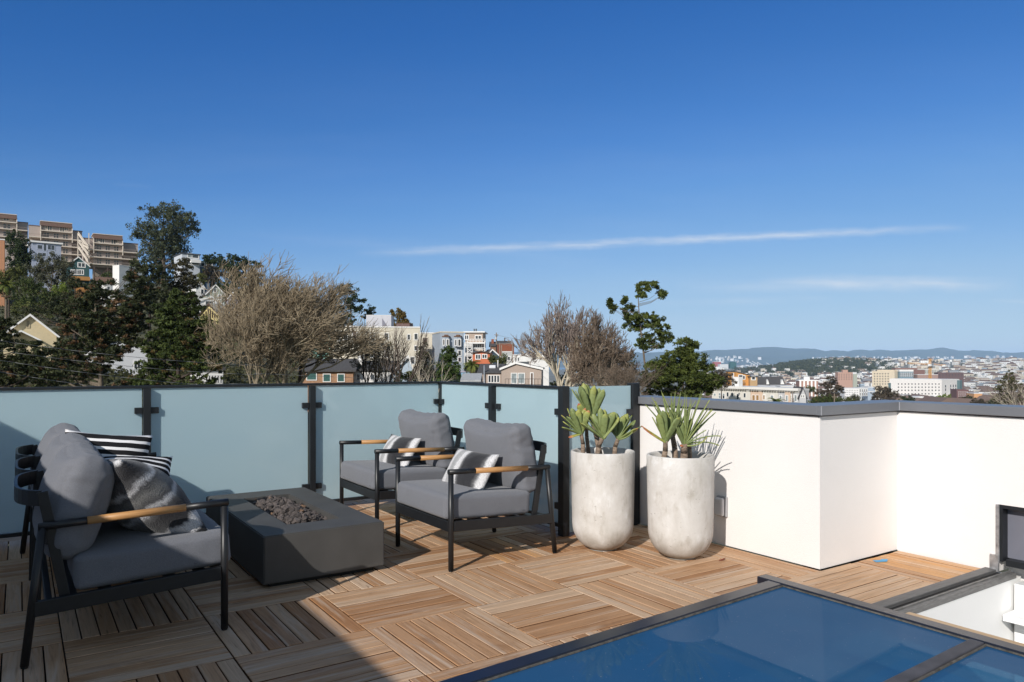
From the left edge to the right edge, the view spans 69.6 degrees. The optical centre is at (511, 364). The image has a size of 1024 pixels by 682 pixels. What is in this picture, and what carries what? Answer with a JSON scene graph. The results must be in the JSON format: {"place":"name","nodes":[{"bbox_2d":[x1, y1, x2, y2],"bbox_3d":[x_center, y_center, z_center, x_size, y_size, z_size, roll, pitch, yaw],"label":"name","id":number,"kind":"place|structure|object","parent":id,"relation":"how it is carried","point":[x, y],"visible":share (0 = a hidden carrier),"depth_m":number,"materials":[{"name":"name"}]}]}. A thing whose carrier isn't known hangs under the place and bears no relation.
{"place":"outdoors","nodes":[
{"label":"outdoors","id":0,"kind":"place"},
{"bbox_2d":[0,546,894,681],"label":"deck base","id":1,"kind":"object","parent":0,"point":[858,560],"depth_m":4.09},
{"bbox_2d":[0,499,979,681],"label":"deck","id":2,"kind":"structure","parent":1,"relation":"on","point":[412,609],"depth_m":3.79,"materials":[{"name":"wood"}]},
{"bbox_2d":[14,423,230,668],"bbox_3d":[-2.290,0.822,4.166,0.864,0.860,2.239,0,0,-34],"label":"armchair","id":3,"kind":"object","parent":2,"relation":"on","point":[81,538],"visible":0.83,"depth_m":3.25,"materials":[{"name":"grey fabric"}]},
{"bbox_2d":[65,429,152,455],"bbox_3d":[-2.370,0.621,4.283,0.460,0.460,0.198,7,-18,-24],"label":"pillow","id":4,"kind":"object","parent":3,"relation":"on","point":[113,445],"visible":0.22,"depth_m":4.30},
{"bbox_2d":[103,456,172,476],"bbox_3d":[-2.058,0.638,3.915,0.470,0.194,0.460,3,32,-27],"label":"pillow","id":5,"kind":"object","parent":3,"relation":"on","point":[163,464],"visible":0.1,"depth_m":4.04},
{"bbox_2d":[106,459,208,532],"bbox_3d":[-1.787,0.649,3.557,0.560,0.283,0.560,-9,-51,41],"label":"pillow","id":6,"kind":"object","parent":3,"relation":"on","point":[138,485],"visible":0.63,"depth_m":3.39,"materials":[{"name":"fabric"}]},
{"bbox_2d":[0,381,441,538],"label":"glass railing","id":7,"kind":"object","parent":2,"relation":"on","point":[217,439],"visible":0.61,"depth_m":5.92,"materials":[{"name":"glass"}]},
{"bbox_2d":[206,487,383,586],"bbox_3d":[-1.490,1.101,4.889,0.718,0.298,1.505,0,0,-34],"label":"fire pit","id":8,"kind":"object","parent":2,"relation":"on","point":[266,548],"visible":0.96,"depth_m":4.35,"materials":[{"name":"concrete"}]},
{"bbox_2d":[250,495,326,524],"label":"lava rocks","id":9,"kind":"object","parent":8,"relation":"in","point":[286,511],"visible":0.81,"depth_m":4.81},
{"bbox_2d":[339,409,468,519],"bbox_3d":[-0.877,0.819,6.008,0.855,0.866,0.774,0,0,-33],"label":"armchair","id":10,"kind":"object","parent":2,"relation":"on","point":[375,478],"visible":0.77,"depth_m":5.82,"materials":[{"name":"grey fabric"}]},
{"bbox_2d":[379,434,421,466],"bbox_3d":[-0.928,0.714,5.983,0.136,0.300,0.480,39,-24,-33],"label":"pillow","id":11,"kind":"object","parent":10,"relation":"on","point":[395,442],"visible":0.56,"depth_m":5.90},
{"bbox_2d":[395,418,556,571],"bbox_3d":[-0.247,0.819,4.964,0.853,0.864,0.774,0,0,-34],"label":"armchair","id":12,"kind":"object","parent":2,"relation":"on","point":[512,483],"visible":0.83,"depth_m":4.78,"materials":[{"name":"grey fabric"}]},
{"bbox_2d":[441,448,499,488],"bbox_3d":[-0.292,0.714,4.941,0.134,0.300,0.480,39,-24,-33],"label":"pillow","id":13,"kind":"object","parent":12,"relation":"on","point":[463,459],"visible":0.67,"depth_m":4.86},
{"bbox_2d":[439,381,568,536],"bbox_3d":[-0.144,0.715,6.144,0.071,1.110,1.935,0,0,-34],"label":"glass railing","id":14,"kind":"object","parent":2,"relation":"on","point":[539,410],"visible":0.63,"depth_m":5.67,"materials":[{"name":"glass"}]},
{"bbox_2d":[571,447,634,551],"bbox_3d":[0.616,0.917,5.002,0.433,0.665,0.433,0,0,16],"label":"planter","id":15,"kind":"object","parent":2,"relation":"on","point":[602,487],"visible":1,"depth_m":4.83,"materials":[{"name":"concrete"}]},
{"bbox_2d":[561,383,640,453],"bbox_3d":[0.582,0.401,4.973,0.497,0.544,0.329,0,0,36],"label":"fan aloe","id":16,"kind":"object","parent":15,"relation":"in","point":[603,423],"visible":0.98,"depth_m":4.98,"materials":[{"name":"green plant"}]},
{"bbox_2d":[569,383,639,531],"bbox_3d":[0.696,0.699,5.583,0.707,1.102,0.070,0,0,-34],"label":"glass screen","id":17,"kind":"object","parent":2,"relation":"on","point":[620,401],"visible":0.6,"depth_m":5.67,"materials":[{"name":"glass"}]},
{"bbox_2d":[646,451,714,559],"bbox_3d":[1.093,0.917,4.785,0.433,0.665,0.433,0,0,-24],"label":"planter","id":18,"kind":"object","parent":2,"relation":"on","point":[680,498],"visible":0.99,"depth_m":4.61,"materials":[{"name":"concrete"}]},
{"bbox_2d":[641,391,720,457],"bbox_3d":[1.087,0.420,4.754,0.499,0.509,0.300,0,0,11],"label":"fan aloe","id":19,"kind":"object","parent":18,"relation":"in","point":[670,424],"visible":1,"depth_m":4.70,"materials":[{"name":"green plant"}]},
{"bbox_2d":[439,574,1023,681],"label":"roof hatch","id":20,"kind":"object","parent":2,"relation":"on","point":[767,628],"visible":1,"depth_m":3.07,"materials":[{"name":"blue glass"}]},
{"bbox_2d":[638,395,1023,580],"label":"parapet wall","id":21,"kind":"structure","parent":1,"relation":"on","point":[821,485],"depth_m":4.70,"materials":[{"name":"white paint"}]},
{"bbox_2d":[714,495,727,516],"bbox_3d":[1.434,0.980,5.073,0.054,0.140,0.090,0,0,-34],"label":"outlet box","id":22,"kind":"object","parent":21,"relation":"attached to","point":[720,505],"visible":1,"depth_m":5.05,"materials":[{"name":"grey plastic"}]},
{"bbox_2d":[1000,505,1023,569],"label":"window","id":23,"kind":"structure","parent":21,"relation":"in","point":[1011,517],"depth_m":4.43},
{"bbox_2d":[0,279,1022,571],"bbox_3d":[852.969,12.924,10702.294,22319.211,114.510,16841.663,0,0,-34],"label":"ground","id":24,"kind":"structure","parent":0,"point":[292,379],"depth_m":153.20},
{"bbox_2d":[0,239,4,305],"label":"orange building","id":25,"kind":"structure","parent":24,"relation":"on","point":[2,260],"depth_m":208.45,"materials":[{"name":"paint"}]},
{"bbox_2d":[0,280,18,326],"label":"palm","id":26,"kind":"object","parent":24,"relation":"on","point":[7,287],"visible":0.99,"depth_m":144.73,"materials":[{"name":"green plant"}]},
{"bbox_2d":[0,213,27,278],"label":"apartment block","id":27,"kind":"structure","parent":24,"relation":"on","point":[10,222],"depth_m":292.10,"materials":[{"name":"beige"}]},
{"bbox_2d":[0,263,27,317],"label":"tree","id":28,"kind":"object","parent":24,"relation":"on","point":[9,272],"visible":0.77,"depth_m":164.66,"materials":[{"name":"green plant"}]},
{"bbox_2d":[5,229,33,290],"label":"tree","id":29,"kind":"object","parent":24,"relation":"on","point":[21,256],"visible":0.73,"depth_m":234.26,"materials":[{"name":"green plant"}]},
{"bbox_2d":[3,314,59,363],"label":"yellow house","id":30,"kind":"structure","parent":24,"relation":"on","point":[29,327],"depth_m":113.94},
{"bbox_2d":[10,301,54,318],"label":"shrub","id":31,"kind":"object","parent":24,"relation":"on","point":[14,312],"visible":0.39,"depth_m":139.87,"materials":[{"name":"green plant"}]},
{"bbox_2d":[0,316,66,387],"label":"spruce","id":32,"kind":"object","parent":24,"relation":"on","point":[49,373],"visible":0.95,"depth_m":57.53,"materials":[{"name":"green plant"}]},
{"bbox_2d":[9,276,59,306],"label":"shrub","id":33,"kind":"object","parent":24,"relation":"on","point":[31,288],"visible":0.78,"depth_m":158.79,"materials":[{"name":"green plant"}]},
{"bbox_2d":[27,240,62,290],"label":"box house","id":34,"kind":"structure","parent":24,"relation":"on","point":[41,247],"depth_m":237.24,"materials":[{"name":"grey paint"}]},
{"bbox_2d":[21,251,78,301],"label":"olive tree","id":35,"kind":"object","parent":24,"relation":"on","point":[44,268],"visible":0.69,"depth_m":189.80,"materials":[{"name":"green plant"}]},
{"bbox_2d":[28,220,82,261],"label":"apartment block","id":36,"kind":"structure","parent":24,"relation":"on","point":[64,233],"depth_m":288.22,"materials":[{"name":"beige"}]},
{"bbox_2d":[15,277,124,351],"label":"conifer","id":37,"kind":"object","parent":24,"relation":"on","point":[46,305],"visible":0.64,"depth_m":119.81,"materials":[{"name":"green plant"}]},
{"bbox_2d":[65,256,89,291],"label":"green house","id":38,"kind":"structure","parent":24,"relation":"on","point":[81,271],"depth_m":226.68,"materials":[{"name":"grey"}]},
{"bbox_2d":[44,270,155,386],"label":"spruce","id":39,"kind":"object","parent":24,"relation":"on","point":[101,337],"visible":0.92,"depth_m":71.50,"materials":[{"name":"green plant"}]},
{"bbox_2d":[82,233,138,279],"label":"apartment block","id":40,"kind":"structure","parent":24,"relation":"on","point":[107,252],"depth_m":287.83,"materials":[{"name":"beige"}]},
{"bbox_2d":[77,232,88,264],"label":"outdoor stair","id":41,"kind":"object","parent":40,"relation":"attached to","point":[82,245],"visible":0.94,"depth_m":281.85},
{"bbox_2d":[86,335,146,374],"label":"white house","id":42,"kind":"structure","parent":24,"relation":"on","point":[127,362],"depth_m":107.87,"materials":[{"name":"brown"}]},
{"bbox_2d":[112,265,143,305],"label":"white house","id":43,"kind":"structure","parent":24,"relation":"on","point":[119,272],"depth_m":214.27,"materials":[{"name":"paint"}]},
{"bbox_2d":[122,258,174,341],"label":"conifer","id":44,"kind":"object","parent":24,"relation":"on","point":[159,273],"visible":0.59,"depth_m":129.23,"materials":[{"name":"green plant"}]},
{"bbox_2d":[125,199,202,280],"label":"eucalyptus","id":45,"kind":"object","parent":24,"relation":"on","point":[170,237],"visible":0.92,"depth_m":272.82,"materials":[{"name":"green plant"}]},
{"bbox_2d":[124,287,224,387],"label":"spruce","id":46,"kind":"object","parent":24,"relation":"on","point":[178,329],"visible":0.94,"depth_m":69.25,"materials":[{"name":"green plant"}]},
{"bbox_2d":[163,257,207,332],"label":"conifer","id":47,"kind":"object","parent":24,"relation":"on","point":[191,282],"visible":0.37,"depth_m":134.19,"materials":[{"name":"green plant"}]},
{"bbox_2d":[173,253,200,286],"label":"modern house","id":48,"kind":"structure","parent":24,"relation":"on","point":[195,261],"depth_m":252.34,"materials":[{"name":"white glass"}]},
{"bbox_2d":[190,367,225,383],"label":"white house","id":49,"kind":"structure","parent":24,"relation":"on","point":[213,374],"depth_m":96.04,"materials":[{"name":"paint"}]},
{"bbox_2d":[201,264,225,286],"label":"shrub","id":50,"kind":"object","parent":24,"relation":"on","point":[210,275],"visible":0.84,"depth_m":229.89,"materials":[{"name":"green plant"}]},
{"bbox_2d":[202,252,236,292],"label":"tree","id":51,"kind":"object","parent":24,"relation":"on","point":[218,260],"visible":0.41,"depth_m":248.77,"materials":[{"name":"green plant"}]},
{"bbox_2d":[200,303,242,349],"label":"unfinished house","id":52,"kind":"structure","parent":24,"relation":"on","point":[207,311],"depth_m":148.08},
{"bbox_2d":[0,275,464,411],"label":"undergrowth","id":53,"kind":"object","parent":24,"relation":"on","point":[233,377],"visible":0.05,"depth_m":114.61,"materials":[{"name":"green plant"}]},
{"bbox_2d":[222,253,263,297],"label":"tree","id":54,"kind":"object","parent":24,"relation":"on","point":[238,259],"visible":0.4,"depth_m":244.39,"materials":[{"name":"green plant"}]},
{"bbox_2d":[193,281,316,383],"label":"bare tree","id":55,"kind":"object","parent":24,"relation":"on","point":[280,355],"visible":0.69,"depth_m":67.57,"materials":[{"name":"brown plant"}]},
{"bbox_2d":[200,250,402,383],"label":"bare tree","id":56,"kind":"object","parent":24,"relation":"on","point":[315,322],"visible":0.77,"depth_m":69.38,"materials":[{"name":"brown plant"}]},
{"bbox_2d":[294,314,349,382],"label":"bare tree","id":57,"kind":"object","parent":24,"relation":"on","point":[300,373],"visible":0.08,"depth_m":75.64,"materials":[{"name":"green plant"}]},
{"bbox_2d":[297,359,358,385],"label":"tan house","id":58,"kind":"structure","parent":24,"relation":"on","point":[340,372],"depth_m":90.43,"materials":[{"name":"brown"}]},
{"bbox_2d":[335,283,367,325],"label":"pine","id":59,"kind":"object","parent":24,"relation":"on","point":[352,298],"visible":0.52,"depth_m":199.24,"materials":[{"name":"green plant"}]},
{"bbox_2d":[349,328,389,384],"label":"thin tree","id":60,"kind":"object","parent":24,"relation":"on","point":[365,360],"visible":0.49,"depth_m":80.10,"materials":[{"name":"brown plant"}]},
{"bbox_2d":[354,354,396,384],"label":"white house","id":61,"kind":"structure","parent":24,"relation":"on","point":[358,375],"depth_m":91.89,"materials":[{"name":"grey"}]},
{"bbox_2d":[366,315,393,325],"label":"penthouse","id":62,"kind":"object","parent":24,"relation":"on","point":[382,320],"visible":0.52,"depth_m":175.22,"materials":[{"name":"white paint"}]},
{"bbox_2d":[351,326,419,366],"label":"long building","id":63,"kind":"structure","parent":24,"relation":"on","point":[412,332],"depth_m":151.79,"materials":[{"name":"beige paint"}]},
{"bbox_2d":[367,324,411,381],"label":"thin tree","id":64,"kind":"object","parent":24,"relation":"on","point":[380,375],"visible":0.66,"depth_m":77.99,"materials":[{"name":"brown plant"}]},
{"bbox_2d":[387,355,413,381],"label":"blue grey house","id":65,"kind":"structure","parent":24,"relation":"on","point":[406,368],"depth_m":92.34,"materials":[{"name":"paint"}]},
{"bbox_2d":[380,316,430,381],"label":"thin tree","id":66,"kind":"object","parent":24,"relation":"on","point":[420,354],"visible":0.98,"depth_m":69.68,"materials":[{"name":"brown plant"}]},
{"bbox_2d":[406,342,441,381],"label":"thin tree","id":67,"kind":"object","parent":24,"relation":"on","point":[419,369],"visible":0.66,"depth_m":73.92,"materials":[{"name":"brown plant"}]},
{"bbox_2d":[415,342,435,380],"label":"conifer","id":68,"kind":"object","parent":24,"relation":"on","point":[429,358],"visible":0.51,"depth_m":99.90,"materials":[{"name":"green plant"}]},
{"bbox_2d":[420,332,434,365],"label":"cream building","id":69,"kind":"structure","parent":24,"relation":"on","point":[429,337],"depth_m":184.21,"materials":[{"name":"paint"}]},
{"bbox_2d":[432,345,460,388],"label":"conifer","id":70,"kind":"object","parent":24,"relation":"on","point":[449,356],"visible":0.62,"depth_m":91.19,"materials":[{"name":"green plant"}]},
{"bbox_2d":[432,331,463,377],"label":"bay window house","id":71,"kind":"structure","parent":24,"relation":"on","point":[444,339],"depth_m":173.11,"materials":[{"name":"grey paint"}]},
{"bbox_2d":[460,373,482,382],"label":"grey house","id":72,"kind":"structure","parent":24,"relation":"on","point":[473,377],"depth_m":89.24,"materials":[{"name":"paint"}]},
{"bbox_2d":[462,360,481,372],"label":"palm","id":73,"kind":"object","parent":24,"relation":"on","point":[469,366],"visible":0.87,"depth_m":117.59,"materials":[{"name":"green plant"}]},
{"bbox_2d":[463,329,487,372],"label":"decked house","id":74,"kind":"structure","parent":24,"relation":"on","point":[476,338],"depth_m":184.89,"materials":[{"name":"beige paint"}]},
{"bbox_2d":[471,351,493,372],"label":"red cottage","id":75,"kind":"structure","parent":24,"relation":"on","point":[482,356],"depth_m":164.86,"materials":[{"name":"brown"}]},
{"bbox_2d":[477,360,505,383],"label":"taupe house","id":76,"kind":"structure","parent":24,"relation":"on","point":[491,373],"depth_m":97.93,"materials":[{"name":"grey"}]},
{"bbox_2d":[488,353,507,364],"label":"shrub","id":77,"kind":"object","parent":24,"relation":"on","point":[493,359],"visible":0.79,"depth_m":157.91,"materials":[{"name":"green plant"}]},
{"bbox_2d":[499,362,544,384],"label":"taupe house","id":78,"kind":"structure","parent":24,"relation":"on","point":[521,373],"depth_m":95.78,"materials":[{"name":"grey"}]},
{"bbox_2d":[526,353,548,385],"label":"white house","id":79,"kind":"structure","parent":24,"relation":"on","point":[543,363],"depth_m":190.00,"materials":[{"name":"paint"}]},
{"bbox_2d":[505,290,602,386],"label":"bare tree","id":80,"kind":"object","parent":24,"relation":"on","point":[560,328],"visible":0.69,"depth_m":65.51,"materials":[{"name":"brown plant"}]},
{"bbox_2d":[564,307,648,394],"bbox_3d":[7.765,3.547,62.291,6.295,16.932,6.954,0,0,29],"label":"bare tree","id":81,"kind":"object","parent":24,"relation":"on","point":[594,352],"visible":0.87,"depth_m":61.01,"materials":[{"name":"brown plant"}]},
{"bbox_2d":[584,353,664,389],"bbox_3d":[7.729,5.527,49.830,4.937,12.518,4.499,0,0,-34],"label":"bare bush","id":82,"kind":"object","parent":24,"relation":"on","point":[630,377],"visible":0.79,"depth_m":49.86,"materials":[{"name":"brown plant"}]},
{"bbox_2d":[606,280,675,387],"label":"pine","id":83,"kind":"object","parent":24,"relation":"on","point":[638,317],"visible":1,"depth_m":85.83,"materials":[{"name":"green plant"}]},
{"bbox_2d":[638,336,726,397],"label":"tree","id":84,"kind":"object","parent":24,"relation":"on","point":[687,366],"visible":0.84,"depth_m":71.22,"materials":[{"name":"green plant"}]},
{"bbox_2d":[711,369,737,398],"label":"brown tree","id":85,"kind":"object","parent":24,"relation":"on","point":[725,375],"visible":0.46,"depth_m":233.43,"materials":[{"name":"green plant"}]},
{"bbox_2d":[726,371,749,385],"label":"orange house","id":86,"kind":"structure","parent":24,"relation":"on","point":[743,375],"depth_m":290.66,"materials":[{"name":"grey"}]},
{"bbox_2d":[712,377,771,399],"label":"row building","id":87,"kind":"structure","parent":24,"relation":"on","point":[738,391],"depth_m":248.02,"materials":[{"name":"white paint"}]},
{"bbox_2d":[749,387,762,400],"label":"row building","id":88,"kind":"structure","parent":24,"relation":"on","point":[756,393],"depth_m":239.37,"materials":[{"name":"beige paint"}]},
{"bbox_2d":[761,387,804,400],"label":"row building","id":89,"kind":"structure","parent":24,"relation":"on","point":[771,392],"depth_m":235.59,"materials":[{"name":"white paint"}]},
{"bbox_2d":[777,388,808,402],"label":"row building","id":90,"kind":"structure","parent":24,"relation":"on","point":[785,394],"depth_m":229.06,"materials":[{"name":"grey paint"}]},
{"bbox_2d":[796,377,817,396],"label":"banded flats","id":91,"kind":"structure","parent":24,"relation":"on","point":[805,381],"depth_m":558.52,"materials":[{"name":"paint"}]},
{"bbox_2d":[734,357,897,376],"bbox_3d":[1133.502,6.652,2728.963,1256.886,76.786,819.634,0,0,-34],"label":"hill wood","id":92,"kind":"object","parent":24,"relation":"on","point":[807,365],"visible":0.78,"depth_m":2595.91,"materials":[{"name":"green plant"}]},
{"bbox_2d":[807,394,842,402],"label":"shrub","id":93,"kind":"object","parent":24,"relation":"on","point":[823,399],"visible":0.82,"depth_m":214.17,"materials":[{"name":"green plant"}]},
{"bbox_2d":[813,375,845,400],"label":"brown tree","id":94,"kind":"object","parent":24,"relation":"on","point":[827,391],"visible":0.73,"depth_m":259.66,"materials":[{"name":"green plant"}]},
{"bbox_2d":[835,370,852,387],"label":"pink flats","id":95,"kind":"structure","parent":24,"relation":"on","point":[844,378],"depth_m":1248.82,"materials":[{"name":"paint"}]},
{"bbox_2d":[699,355,1012,370],"bbox_3d":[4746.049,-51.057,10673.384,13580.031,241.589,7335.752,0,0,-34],"label":"shore town","id":96,"kind":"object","parent":24,"relation":"on","point":[759,358],"visible":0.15,"depth_m":13793.00},
{"bbox_2d":[697,357,1023,401],"bbox_3d":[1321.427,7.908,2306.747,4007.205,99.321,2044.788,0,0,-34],"label":"city houses","id":97,"kind":"structure","parent":24,"relation":"on","point":[981,377],"depth_m":2189.76,"materials":[{"name":"white"}]},
{"bbox_2d":[708,358,1023,395],"bbox_3d":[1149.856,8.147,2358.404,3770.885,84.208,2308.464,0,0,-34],"label":"valley trees","id":98,"kind":"object","parent":24,"relation":"on","point":[875,369],"visible":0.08,"depth_m":2554.55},
{"bbox_2d":[872,370,897,392],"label":"beige tower","id":99,"kind":"structure","parent":24,"relation":"on","point":[881,378],"depth_m":1066.94,"materials":[{"name":"stone"}]},
{"bbox_2d":[870,385,899,399],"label":"brown tree","id":100,"kind":"object","parent":24,"relation":"on","point":[886,393],"visible":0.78,"depth_m":299.71,"materials":[{"name":"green plant"}]},
{"bbox_2d":[888,378,961,395],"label":"white hospital","id":101,"kind":"structure","parent":24,"relation":"on","point":[927,386],"depth_m":868.30,"materials":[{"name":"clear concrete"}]},
{"bbox_2d":[918,396,955,402],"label":"city house","id":102,"kind":"structure","parent":24,"relation":"on","point":[933,399],"depth_m":328.79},
{"bbox_2d":[934,372,963,387],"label":"city block","id":103,"kind":"structure","parent":24,"relation":"on","point":[951,375],"depth_m":1197.82,"materials":[{"name":"paint"}]},
{"bbox_2d":[950,389,968,397],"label":"city block","id":104,"kind":"structure","parent":24,"relation":"on","point":[956,393],"depth_m":759.75,"materials":[{"name":"paint"}]},
{"bbox_2d":[982,378,1023,404],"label":"bare tree","id":105,"kind":"object","parent":24,"relation":"on","point":[1014,398],"visible":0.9,"depth_m":110.24,"materials":[{"name":"brown plant"}]},
{"bbox_2d":[991,369,1023,404],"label":"brown tree","id":106,"kind":"object","parent":24,"relation":"on","point":[1009,379],"visible":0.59,"depth_m":134.70,"materials":[{"name":"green plant"}]},
{"bbox_2d":[0,0,1023,352],"label":"sky","id":107,"kind":"structure","parent":0,"point":[825,175],"materials":[{"name":"blue"}]},
{"bbox_2d":[464,347,1023,366],"bbox_3d":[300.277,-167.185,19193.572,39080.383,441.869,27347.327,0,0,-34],"label":"hills","id":108,"kind":"structure","parent":0,"point":[772,355],"depth_m":15503.60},
{"bbox_3d":[-0.457,9.050,-0.125,10.900,10.400,12.100,0,0,-34],"label":"house","id":109,"kind":"object","parent":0,"visible":0},
{"bbox_2d":[917,572,1023,643],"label":"roof shaft","id":110,"kind":"object","parent":109,"relation":"on","point":[997,610],"visible":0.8,"depth_m":4.24,"materials":[{"name":"paint"}]},
{"bbox_2d":[872,567,1015,613],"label":"hatch track","id":111,"kind":"structure","parent":110,"relation":"on","point":[918,600],"depth_m":4.05,"materials":[{"name":"metal"}]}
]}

